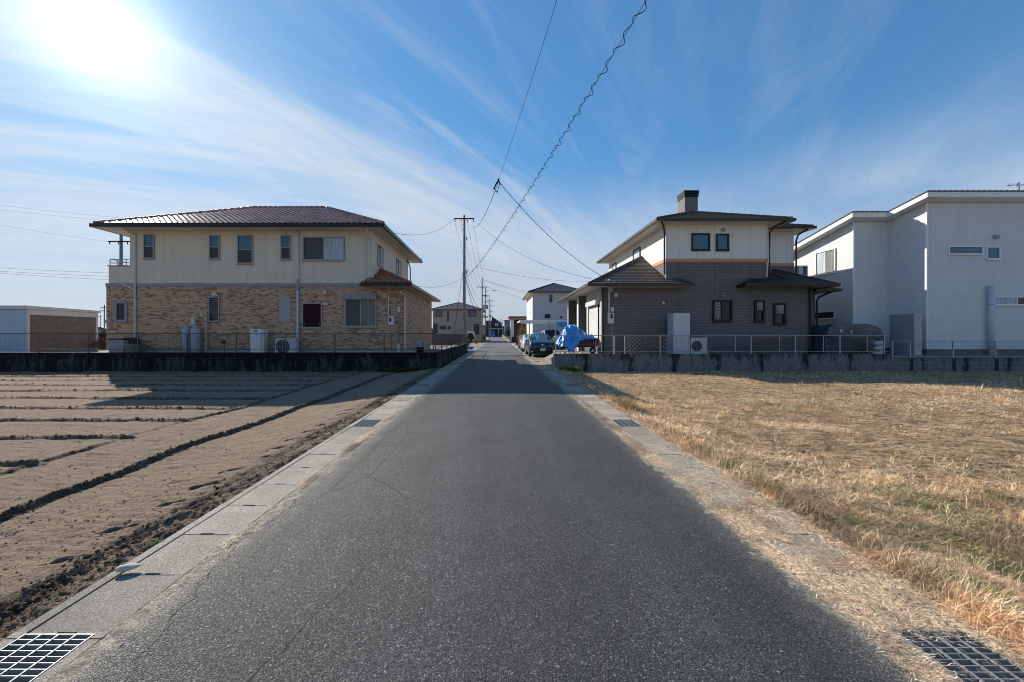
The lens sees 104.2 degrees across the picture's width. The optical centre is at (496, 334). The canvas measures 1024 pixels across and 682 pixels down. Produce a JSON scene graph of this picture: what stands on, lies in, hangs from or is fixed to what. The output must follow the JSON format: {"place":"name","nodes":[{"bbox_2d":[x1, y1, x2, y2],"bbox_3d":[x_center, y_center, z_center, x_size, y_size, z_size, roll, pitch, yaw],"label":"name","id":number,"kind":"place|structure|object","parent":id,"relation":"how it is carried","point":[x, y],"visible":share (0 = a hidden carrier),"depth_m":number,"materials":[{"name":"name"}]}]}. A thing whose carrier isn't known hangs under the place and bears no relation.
{"place":"outdoors","nodes":[
{"label":"outdoors","id":0,"kind":"place"},
{"bbox_2d":[0,305,100,351],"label":"garage shed","id":1,"kind":"structure","parent":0,"point":[24,319],"depth_m":22.91,"materials":[{"name":"brown metal"}]},
{"bbox_2d":[90,337,105,348],"bbox_3d":[-25.681,0.629,26.024,1.816,0.867,1.430,0,0,0],"label":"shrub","id":2,"kind":"object","parent":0,"point":[102,343],"visible":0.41,"depth_m":25.72,"materials":[{"name":"green plant"}]},
{"bbox_2d":[98,329,105,339],"bbox_3d":[-29.982,0.348,29.943,2.427,1.420,1.347,0,0,0],"label":"hedge","id":3,"kind":"object","parent":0,"point":[102,336],"visible":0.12,"depth_m":29.92,"materials":[{"name":"green plant"}]},
{"bbox_2d":[0,368,440,640],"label":"field","id":4,"kind":"structure","parent":0,"point":[105,451],"depth_m":6.02,"materials":[{"name":"soil"}]},
{"bbox_2d":[153,538,162,545],"bbox_3d":[-2.505,1.536,2.944,0.077,0.038,0.084,0,0,-38],"label":"weed clump","id":5,"kind":"object","parent":4,"relation":"on","point":[157,542],"visible":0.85,"depth_m":2.94,"materials":[{"name":"green plant"}]},
{"bbox_2d":[0,371,430,635],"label":"soil clods","id":6,"kind":"object","parent":4,"relation":"on","point":[51,589],"visible":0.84,"depth_m":4.12,"materials":[{"name":"brown soil"}]},
{"bbox_2d":[382,366,435,370],"bbox_3d":[-3.911,1.583,18.177,2.675,0.230,0.558,0,0,0],"label":"weed strip","id":7,"kind":"object","parent":4,"relation":"on","point":[396,368],"visible":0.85,"depth_m":18.12,"materials":[{"name":"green plant"}]},
{"bbox_2d":[0,343,467,371],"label":"retaining wall","id":8,"kind":"structure","parent":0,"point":[193,361],"depth_m":18.40,"materials":[{"name":"black concrete"}]},
{"bbox_2d":[0,333,466,352],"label":"railing","id":9,"kind":"object","parent":8,"relation":"on","point":[138,340],"visible":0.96,"depth_m":18.47,"materials":[{"name":"grey metal"}]},
{"bbox_2d":[0,344,480,681],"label":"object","id":10,"kind":"structure","parent":0,"point":[100,609],"depth_m":2.79,"materials":[{"name":"concrete"}]},
{"bbox_2d":[0,634,94,681],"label":"drain grate","id":11,"kind":"object","parent":10,"relation":"in","point":[28,657],"visible":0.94,"depth_m":1.92,"materials":[{"name":"metal"}]},
{"bbox_2d":[114,563,141,571],"bbox_3d":[-2.375,1.503,2.565,0.132,0.042,0.057,0,0,-24],"label":"stone","id":12,"kind":"object","parent":10,"relation":"on","point":[125,567],"visible":1,"depth_m":2.55,"materials":[{"name":"stone"}]},
{"bbox_2d":[352,420,380,426],"bbox_3d":[-2.230,1.548,6.873,0.356,0.041,0.497,0,0,0],"label":"drain grate","id":13,"kind":"object","parent":10,"relation":"in","point":[366,423],"visible":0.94,"depth_m":6.84,"materials":[{"name":"metal"}]},
{"bbox_2d":[55,345,456,351],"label":"terrace","id":14,"kind":"structure","parent":0,"point":[443,348],"depth_m":24.88,"materials":[{"name":"concrete"}]},
{"bbox_2d":[108,338,128,351],"bbox_3d":[-18.070,0.612,19.180,0.745,0.816,0.600,0,0,0],"label":"storage box","id":15,"kind":"object","parent":14,"relation":"on","point":[116,343],"visible":0.57,"depth_m":18.90,"materials":[{"name":"grey metal"}]},
{"bbox_2d":[108,235,129,264],"bbox_3d":[-33.676,-4.330,35.985,2.600,12.300,0.361,0,0,0],"label":"utility pole","id":16,"kind":"object","parent":14,"relation":"on","point":[120,242],"visible":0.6,"depth_m":35.90,"materials":[{"name":"concrete"}]},
{"bbox_2d":[127,337,136,343],"bbox_3d":[-17.742,0.590,19.350,0.461,0.860,0.400,0,0,0],"label":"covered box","id":17,"kind":"object","parent":14,"relation":"on","point":[131,342],"visible":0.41,"depth_m":19.16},
{"bbox_2d":[123,344,143,351],"bbox_3d":[-17.181,0.740,18.820,0.740,0.560,0.721,0,0,0],"label":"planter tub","id":18,"kind":"object","parent":14,"relation":"on","point":[129,345],"visible":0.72,"depth_m":18.56,"materials":[{"name":"grey plastic"}]},
{"bbox_2d":[181,326,190,351],"bbox_3d":[-15.060,0.304,19.320,0.414,1.431,0.416,0,0,0],"label":"gas cylinder","id":19,"kind":"object","parent":14,"relation":"on","point":[186,329],"visible":0.65,"depth_m":19.19,"materials":[{"name":"blue paint"}]},
{"bbox_2d":[187,312,206,351],"bbox_3d":[-14.566,-0.090,19.308,0.935,1.977,0.244,0,0,0],"label":"gas pipe","id":20,"kind":"object","parent":19,"relation":"attached to","point":[193,321],"visible":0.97,"depth_m":19.38,"materials":[{"name":"grey metal"}]},
{"bbox_2d":[190,326,200,351],"bbox_3d":[-14.531,0.305,19.200,0.414,1.429,0.416,0,0,0],"label":"gas cylinder","id":21,"kind":"object","parent":14,"relation":"on","point":[195,329],"visible":0.74,"depth_m":19.07,"materials":[{"name":"blue paint"}]},
{"bbox_2d":[250,329,267,351],"bbox_3d":[-11.423,0.390,19.113,0.624,1.260,0.375,0,0,0],"label":"water heater","id":22,"kind":"object","parent":14,"relation":"on","point":[256,337],"visible":0.74,"depth_m":18.95,"materials":[{"name":"white paint"}]},
{"bbox_2d":[89,206,440,351],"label":"house","id":23,"kind":"structure","parent":14,"relation":"on","point":[299,269],"depth_m":19.60,"materials":[{"name":"brick"}]},
{"bbox_2d":[113,301,127,322],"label":"window","id":24,"kind":"structure","parent":23,"relation":"in","point":[120,307],"depth_m":19.54,"materials":[{"name":"glass"}]},
{"bbox_2d":[143,234,154,259],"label":"window","id":25,"kind":"structure","parent":23,"relation":"in","point":[148,239],"depth_m":19.58,"materials":[{"name":"glass"}]},
{"bbox_2d":[208,297,219,321],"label":"window","id":26,"kind":"structure","parent":23,"relation":"in","point":[213,302],"depth_m":19.59,"materials":[{"name":"grey metal"}]},
{"bbox_2d":[208,235,220,259],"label":"window","id":27,"kind":"structure","parent":23,"relation":"in","point":[214,240],"depth_m":19.58,"materials":[{"name":"glass"}]},
{"bbox_2d":[237,235,253,264],"bbox_3d":[-12.382,-4.149,19.565,0.813,1.446,0.110,0,0,0],"label":"window","id":28,"kind":"structure","parent":23,"relation":"in","point":[244,242],"depth_m":19.58,"materials":[{"name":"glass"}]},
{"bbox_2d":[280,235,290,259],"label":"window","id":29,"kind":"structure","parent":23,"relation":"in","point":[285,240],"depth_m":19.58,"materials":[{"name":"glass"}]},
{"bbox_2d":[301,303,322,328],"bbox_3d":[-9.089,-0.907,19.570,1.014,1.278,0.100,0,0,0],"label":"window","id":30,"kind":"structure","parent":23,"relation":"in","point":[311,312],"depth_m":19.59,"materials":[{"name":"brown glass"}]},
{"bbox_2d":[302,237,344,260],"bbox_3d":[-8.513,-4.189,19.565,2.100,1.191,0.110,0,0,0],"label":"window","id":31,"kind":"structure","parent":23,"relation":"in","point":[314,248],"depth_m":19.58,"materials":[{"name":"grey glass"}]},
{"bbox_2d":[343,294,376,327],"bbox_3d":[-6.704,-1.132,19.530,1.619,1.634,0.180,0,0,0],"label":"window","id":32,"kind":"structure","parent":23,"relation":"in","point":[360,310],"depth_m":19.58,"materials":[{"name":"grey glass"}]},
{"bbox_2d":[377,244,383,267],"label":"window","id":33,"kind":"structure","parent":23,"relation":"in","point":[380,250],"depth_m":20.80,"materials":[{"name":"glass"}]},
{"bbox_2d":[396,258,401,276],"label":"window","id":34,"kind":"structure","parent":23,"relation":"in","point":[398,263],"depth_m":24.68,"materials":[{"name":"glass"}]},
{"bbox_2d":[275,338,298,351],"bbox_3d":[-10.046,0.607,19.103,1.025,0.825,0.354,0,0,0],"label":"outdoor unit","id":35,"kind":"object","parent":14,"relation":"on","point":[288,343],"visible":0.59,"depth_m":18.95,"materials":[{"name":"white metal"}]},
{"bbox_2d":[416,341,423,351],"bbox_3d":[-4.362,0.685,22.725,0.315,0.670,0.850,0,0,0],"label":"outdoor unit","id":36,"kind":"object","parent":14,"relation":"on","point":[419,343],"visible":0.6,"depth_m":22.30,"materials":[{"name":"white metal"}]},
{"bbox_2d":[454,215,473,343],"bbox_3d":[-2.960,-4.459,35.983,1.850,12.559,0.356,0,0,0],"label":"utility pole","id":37,"kind":"object","parent":14,"relation":"on","point":[464,284],"visible":0.96,"depth_m":35.89,"materials":[{"name":"concrete"}]},
{"bbox_2d":[482,227,589,278],"bbox_3d":[1.596,-6.649,28.926,0.018,7.207,15.624,0,0,-28],"label":"overhead wire","id":38,"kind":"object","parent":37,"relation":"attached to","point":[536,261],"visible":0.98,"depth_m":26.38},
{"bbox_2d":[465,1,646,277],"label":"spiral cable","id":39,"kind":"object","parent":37,"relation":"hanging from","point":[572,120],"visible":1,"depth_m":7.81,"materials":[{"name":"rubber"}]},
{"bbox_2d":[45,352,473,681],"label":"pavement edge","id":40,"kind":"object","parent":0,"point":[72,669],"visible":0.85,"depth_m":2.36,"materials":[{"name":"grey concrete"}]},
{"bbox_2d":[471,337,522,354],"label":"road","id":41,"kind":"structure","parent":0,"point":[497,346],"depth_m":41.78,"materials":[{"name":"grey asphalt"}]},
{"bbox_2d":[69,338,926,681],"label":"road","id":42,"kind":"structure","parent":0,"point":[499,518],"depth_m":2.44,"materials":[{"name":"grey asphalt"}]},
{"bbox_2d":[329,355,488,486],"bbox_3d":[0.100,1.499,20.213,4.005,0.001,32.618,0,0,0],"label":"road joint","id":43,"kind":"object","parent":42,"relation":"on","point":[402,420],"visible":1,"depth_m":6.23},
{"bbox_2d":[0,0,1023,327],"label":"sky","id":44,"kind":"structure","parent":0,"point":[404,115],"materials":[{"name":"blue"}]},
{"bbox_2d":[466,335,558,368],"bbox_3d":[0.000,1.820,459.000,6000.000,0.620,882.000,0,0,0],"label":"verge","id":45,"kind":"structure","parent":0,"point":[473,344],"depth_m":54.85,"materials":[{"name":"concrete"}]},
{"bbox_2d":[100,305,105,335],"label":"utility pole","id":46,"kind":"object","parent":45,"relation":"on","point":[104,307],"visible":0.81,"depth_m":94.92,"materials":[{"name":"concrete"}]},
{"bbox_2d":[432,334,461,344],"bbox_3d":[-6.300,0.720,38.195,6.400,1.600,0.110,0,0,0],"label":"fence","id":47,"kind":"object","parent":45,"relation":"on","point":[449,339],"visible":0.04,"depth_m":38.20,"materials":[{"name":"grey metal"}]},
{"bbox_2d":[432,302,485,341],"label":"house","id":48,"kind":"structure","parent":45,"relation":"on","point":[445,318],"depth_m":80.00,"materials":[{"name":"beige"}]},
{"bbox_2d":[433,324,437,332],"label":"window","id":49,"kind":"structure","parent":48,"relation":"in","point":[435,326],"depth_m":79.98,"materials":[{"name":"black glass"}]},
{"bbox_2d":[435,311,441,316],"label":"window","id":50,"kind":"structure","parent":48,"relation":"in","point":[437,313],"depth_m":79.98,"materials":[{"name":"glass"}]},
{"bbox_2d":[468,311,475,316],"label":"window","id":51,"kind":"structure","parent":48,"relation":"in","point":[470,313],"depth_m":79.98,"materials":[{"name":"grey glass"}]},
{"bbox_2d":[474,324,478,333],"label":"window","id":52,"kind":"structure","parent":48,"relation":"in","point":[476,326],"depth_m":79.98,"materials":[{"name":"glass"}]},
{"bbox_2d":[467,331,475,342],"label":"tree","id":53,"kind":"object","parent":45,"relation":"on","point":[470,336],"visible":1,"depth_m":47.00,"materials":[{"name":"green plant"}]},
{"bbox_2d":[480,278,486,342],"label":"utility pole","id":54,"kind":"object","parent":45,"relation":"on","point":[483,316],"visible":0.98,"depth_m":71.91,"materials":[{"name":"concrete"}]},
{"bbox_2d":[488,299,490,338],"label":"utility pole","id":55,"kind":"object","parent":45,"relation":"on","point":[489,318],"visible":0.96,"depth_m":117.92,"materials":[{"name":"concrete"}]},
{"bbox_2d":[484,288,495,340],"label":"utility pole","id":56,"kind":"object","parent":45,"relation":"on","point":[486,306],"visible":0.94,"depth_m":89.90,"materials":[{"name":"concrete"}]},
{"bbox_2d":[486,317,502,336],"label":"house","id":57,"kind":"structure","parent":45,"relation":"on","point":[496,325],"depth_m":222.00,"materials":[{"name":"blue"}]},
{"bbox_2d":[504,320,509,335],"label":"house","id":58,"kind":"structure","parent":45,"relation":"on","point":[506,322],"depth_m":290.00,"materials":[{"name":"black stone"}]},
{"bbox_2d":[504,325,509,340],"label":"shrub","id":59,"kind":"object","parent":45,"relation":"on","point":[506,333],"visible":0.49,"depth_m":87.60,"materials":[{"name":"green plant"}]},
{"bbox_2d":[508,316,526,341],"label":"house","id":60,"kind":"structure","parent":45,"relation":"on","point":[514,326],"depth_m":76.80,"materials":[{"name":"brown"}]},
{"bbox_2d":[517,325,524,338],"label":"shrub","id":61,"kind":"object","parent":45,"relation":"on","point":[521,330],"visible":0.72,"depth_m":61.93,"materials":[{"name":"green plant"}]},
{"bbox_2d":[553,354,889,371],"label":"retaining wall","id":62,"kind":"structure","parent":45,"relation":"on","point":[725,362],"depth_m":18.40,"materials":[{"name":"concrete"}]},
{"bbox_2d":[555,335,888,353],"bbox_3d":[10.429,0.484,18.470,15.462,0.872,0.044,0,0,0],"label":"railing","id":63,"kind":"object","parent":62,"relation":"on","point":[751,347],"visible":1,"depth_m":18.46,"materials":[{"name":"grey metal"}]},
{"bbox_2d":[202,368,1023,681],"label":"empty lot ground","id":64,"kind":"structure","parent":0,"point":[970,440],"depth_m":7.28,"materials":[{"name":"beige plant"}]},
{"bbox_2d":[557,365,580,371],"bbox_3d":[3.226,1.504,17.595,1.301,0.303,1.028,0,0,0],"label":"weed clump","id":65,"kind":"object","parent":64,"relation":"on","point":[574,368],"visible":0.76,"depth_m":17.42,"materials":[{"name":"green plant"}]},
{"bbox_2d":[611,395,642,412],"bbox_3d":[2.759,1.472,8.375,0.731,0.353,1.213,0,0,0],"label":"straw tuft","id":66,"kind":"object","parent":64,"relation":"on","point":[626,404],"visible":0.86,"depth_m":8.21,"materials":[{"name":"beige plant"}]},
{"bbox_2d":[890,358,1023,371],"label":"block wall","id":67,"kind":"structure","parent":64,"relation":"on","point":[958,364],"depth_m":18.40,"materials":[{"name":"grey concrete"}]},
{"bbox_2d":[891,341,1023,357],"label":"railing","id":68,"kind":"object","parent":67,"relation":"on","point":[952,345],"visible":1,"depth_m":18.45,"materials":[{"name":"grey metal"}]},
{"bbox_2d":[524,355,942,681],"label":"pavement edge","id":69,"kind":"object","parent":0,"point":[791,580],"visible":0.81,"depth_m":2.91,"materials":[{"name":"grey concrete"}]},
{"bbox_2d":[514,344,1023,364],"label":"terrace","id":70,"kind":"structure","parent":0,"point":[548,358],"depth_m":20.09,"materials":[{"name":"grey concrete"}]},
{"bbox_2d":[517,335,522,348],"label":"parked car","id":71,"kind":"object","parent":70,"relation":"on","point":[518,339],"visible":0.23,"depth_m":41.72,"materials":[{"name":"red paint"}]},
{"bbox_2d":[520,334,528,351],"bbox_3d":[2.980,0.752,34.981,2.080,1.490,3.629,0,0,0],"label":"parked car","id":72,"kind":"object","parent":70,"relation":"on","point":[523,343],"visible":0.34,"depth_m":34.39,"materials":[{"name":"white paint"}]},
{"bbox_2d":[525,333,556,355],"bbox_3d":[3.000,0.714,28.081,2.180,1.565,4.229,0,0,0],"label":"parked car","id":73,"kind":"object","parent":70,"relation":"on","point":[540,343],"visible":0.94,"depth_m":26.25,"materials":[{"name":"blue paint"}]},
{"bbox_2d":[517,320,566,334],"bbox_3d":[5.600,0.090,40.725,6.800,2.860,5.550,0,0,0],"label":"carport","id":74,"kind":"object","parent":70,"relation":"on","point":[529,322],"visible":0.38,"depth_m":38.00,"materials":[{"name":"white paint"}]},
{"bbox_2d":[557,322,566,327],"bbox_3d":[6.345,-0.905,37.900,1.250,0.549,0.118,0,0,0],"label":"hanging tarpaulin","id":75,"kind":"object","parent":74,"relation":"hanging from","point":[561,324],"visible":0.68,"depth_m":37.89,"materials":[{"name":"plastic"}]},
{"bbox_2d":[522,283,577,333],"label":"house","id":76,"kind":"structure","parent":70,"relation":"on","point":[540,303],"depth_m":51.00,"materials":[{"name":"grey"}]},
{"bbox_2d":[540,330,559,337],"bbox_3d":[4.750,0.547,35.431,2.140,1.900,4.529,0,0,0],"label":"parked van","id":77,"kind":"object","parent":70,"relation":"on","point":[551,333],"visible":0.11,"depth_m":34.44,"materials":[{"name":"silver metal"}]},
{"bbox_2d":[555,295,555,334],"bbox_3d":[3.715,-0.470,25.200,0.100,3.979,0.095,0,0,0],"label":"metal post","id":78,"kind":"object","parent":70,"relation":"on","point":[555,314],"visible":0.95,"depth_m":25.17,"materials":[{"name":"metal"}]},
{"bbox_2d":[552,336,566,348],"bbox_3d":[4.980,0.771,29.831,2.000,1.452,3.529,0,0,0],"label":"parked car","id":79,"kind":"object","parent":70,"relation":"on","point":[558,346],"visible":0.06,"depth_m":28.18,"materials":[{"name":"white paint"}]},
{"bbox_2d":[565,331,596,353],"bbox_3d":[4.401,0.413,21.030,1.562,1.186,0.940,0,0,0],"label":"cart","id":80,"kind":"object","parent":70,"relation":"on","point":[590,343],"visible":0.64,"depth_m":20.65,"materials":[{"name":"red metal"}]},
{"bbox_2d":[556,324,596,350],"bbox_3d":[4.164,0.194,20.932,2.148,1.436,1.275,0,0,0],"label":"tarpaulin","id":81,"kind":"object","parent":80,"relation":"on","point":[573,341],"visible":0.91,"depth_m":20.57,"materials":[{"name":"plastic"}]},
{"bbox_2d":[624,336,666,353],"bbox_3d":[6.989,0.551,18.710,1.984,0.927,0.062,0,0,0],"label":"trellis","id":82,"kind":"object","parent":70,"relation":"on","point":[665,348],"visible":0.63,"depth_m":18.69,"materials":[{"name":"grey metal"}]},
{"bbox_2d":[667,313,689,353],"bbox_3d":[8.790,0.006,19.279,0.783,2.027,0.682,0,0,0],"label":"equipment cabinet","id":83,"kind":"object","parent":70,"relation":"on","point":[678,323],"visible":0.93,"depth_m":18.95,"materials":[{"name":"white metal"}]},
{"bbox_2d":[690,338,705,353],"bbox_3d":[9.625,0.591,19.103,0.797,0.858,0.354,0,0,0],"label":"outdoor unit","id":84,"kind":"object","parent":70,"relation":"on","point":[700,344],"visible":0.8,"depth_m":18.95,"materials":[{"name":"white metal"}]},
{"bbox_2d":[554,190,841,353],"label":"house","id":85,"kind":"structure","parent":70,"relation":"on","point":[718,273],"depth_m":20.00,"materials":[{"name":"brick"}]},
{"bbox_2d":[501,184,604,277],"bbox_3d":[2.707,-4.511,17.948,5.904,3.684,0.022,0,0,-27],"label":"overhead wire","id":86,"kind":"object","parent":85,"relation":"attached to","point":[547,234],"visible":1,"depth_m":17.65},
{"bbox_2d":[585,300,598,339],"bbox_3d":[5.172,-0.747,21.650,0.220,2.065,2.300,0,0,0],"label":"window","id":87,"kind":"structure","parent":85,"relation":"in","point":[593,307],"depth_m":21.42,"materials":[{"name":"white metal"}]},
{"bbox_2d":[633,247,640,259],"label":"window","id":88,"kind":"structure","parent":85,"relation":"in","point":[637,252],"depth_m":24.11,"materials":[{"name":"glass"}]},
{"bbox_2d":[691,233,710,250],"bbox_3d":[10.221,-4.615,19.965,0.966,0.885,0.110,0,0,0],"label":"window","id":89,"kind":"structure","parent":85,"relation":"in","point":[699,241],"depth_m":19.98,"materials":[{"name":"glass"}]},
{"bbox_2d":[712,300,732,321],"bbox_3d":[11.298,-1.152,19.950,1.000,1.105,0.140,0,0,0],"label":"window","id":90,"kind":"structure","parent":85,"relation":"in","point":[722,310],"depth_m":19.96,"materials":[{"name":"glass"}]},
{"bbox_2d":[716,234,729,250],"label":"window","id":91,"kind":"structure","parent":85,"relation":"in","point":[722,240],"depth_m":19.98,"materials":[{"name":"glass"}]},
{"bbox_2d":[754,300,765,322],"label":"window","id":92,"kind":"structure","parent":85,"relation":"in","point":[759,305],"depth_m":19.92,"materials":[{"name":"glass"}]},
{"bbox_2d":[773,303,785,324],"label":"window","id":93,"kind":"structure","parent":85,"relation":"in","point":[779,309],"depth_m":19.94,"materials":[{"name":"glass"}]},
{"bbox_2d":[794,266,807,275],"bbox_3d":[17.000,-3.295,22.293,0.500,1.030,0.415,0,0,0],"label":"outdoor unit","id":94,"kind":"object","parent":85,"relation":"on","point":[802,270],"visible":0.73,"depth_m":22.10,"materials":[{"name":"white metal"}]},
{"bbox_2d":[754,338,793,353],"bbox_3d":[13.083,0.600,18.760,1.924,0.830,0.062,0,0,0],"label":"trellis","id":95,"kind":"object","parent":70,"relation":"on","point":[761,339],"visible":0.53,"depth_m":18.74,"materials":[{"name":"grey metal"}]},
{"bbox_2d":[808,323,882,353],"bbox_3d":[17.355,0.256,20.185,2.852,1.630,1.890,0,0,0],"label":"parked car","id":96,"kind":"object","parent":70,"relation":"on","point":[848,329],"visible":0.6,"depth_m":19.35,"materials":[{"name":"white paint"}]},
{"bbox_2d":[838,337,879,353],"bbox_3d":[17.025,0.584,18.730,1.889,0.862,0.062,0,0,0],"label":"trellis","id":97,"kind":"object","parent":70,"relation":"on","point":[878,338],"visible":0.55,"depth_m":18.71,"materials":[{"name":"grey metal"}]},
{"bbox_2d":[890,314,921,355],"bbox_3d":[19.965,0.024,19.460,0.370,1.992,1.180,0,0,0],"label":"equipment cabinet","id":98,"kind":"object","parent":70,"relation":"on","point":[905,329],"visible":0.88,"depth_m":19.23,"materials":[{"name":"grey metal"}]},
{"bbox_2d":[526,356,1023,681],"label":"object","id":99,"kind":"structure","parent":0,"point":[602,406],"depth_m":3.78,"materials":[{"name":"concrete"}]},
{"bbox_2d":[612,420,641,426],"bbox_3d":[2.230,1.548,6.873,0.356,0.041,0.497,0,0,0],"label":"drain grate","id":100,"kind":"object","parent":99,"relation":"in","point":[624,423],"visible":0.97,"depth_m":6.84,"materials":[{"name":"metal"}]},
{"bbox_2d":[895,631,1023,681],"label":"drain grate","id":101,"kind":"object","parent":99,"relation":"in","point":[970,655],"visible":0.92,"depth_m":1.90,"materials":[{"name":"metal"}]},
{"bbox_2d":[794,190,1023,354],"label":"house","id":102,"kind":"structure","parent":0,"point":[948,265],"depth_m":19.50,"materials":[{"name":"white paint"}]},
{"bbox_2d":[814,248,835,276],"bbox_3d":[19.165,-4.173,23.250,0.110,1.415,1.440,0,0,0],"label":"window","id":103,"kind":"structure","parent":102,"relation":"in","point":[825,261],"depth_m":23.23,"materials":[{"name":"white glass"}]},
{"bbox_2d":[815,311,835,319],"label":"window","id":104,"kind":"structure","parent":102,"relation":"in","point":[828,314],"depth_m":23.19,"materials":[{"name":"glass"}]},
{"bbox_2d":[947,246,984,254],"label":"window","id":105,"kind":"structure","parent":102,"relation":"in","point":[952,250],"depth_m":19.49,"materials":[{"name":"glass"}]},
{"bbox_2d":[985,247,1001,259],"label":"window","id":106,"kind":"structure","parent":102,"relation":"in","point":[991,253],"depth_m":19.49,"materials":[{"name":"glass"}]},
{"bbox_2d":[995,297,1023,305],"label":"window","id":107,"kind":"structure","parent":102,"relation":"in","point":[999,301],"depth_m":19.48,"materials":[{"name":"glass"}]},
{"bbox_3d":[17.964,0.895,18.850,0.687,0.280,0.473,0,0,0],"label":"sandbag","id":108,"kind":"object","parent":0,"visible":0},
{"bbox_2d":[869,346,882,350],"bbox_3d":[17.993,0.655,18.850,0.545,0.293,0.542,0,0,-44],"label":"sandbag","id":109,"kind":"object","parent":108,"relation":"on","point":[877,347],"visible":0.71,"depth_m":18.69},
{"bbox_2d":[869,340,882,345],"bbox_3d":[17.943,0.432,18.850,0.545,0.280,0.542,0,0,-44],"label":"sandbag","id":110,"kind":"object","parent":109,"relation":"on","point":[877,343],"visible":0.82,"depth_m":18.68,"materials":[{"name":"plastic"}]},
{"bbox_3d":[0.006,-6.197,16.600,0.331,0.595,0.076,0,0,0],"label":"cable splice","id":111,"kind":"object","parent":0,"visible":0},
{"bbox_2d":[500,1,556,175],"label":"overhead wire","id":112,"kind":"object","parent":111,"relation":"attached to","point":[530,83],"visible":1,"depth_m":10.89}
]}

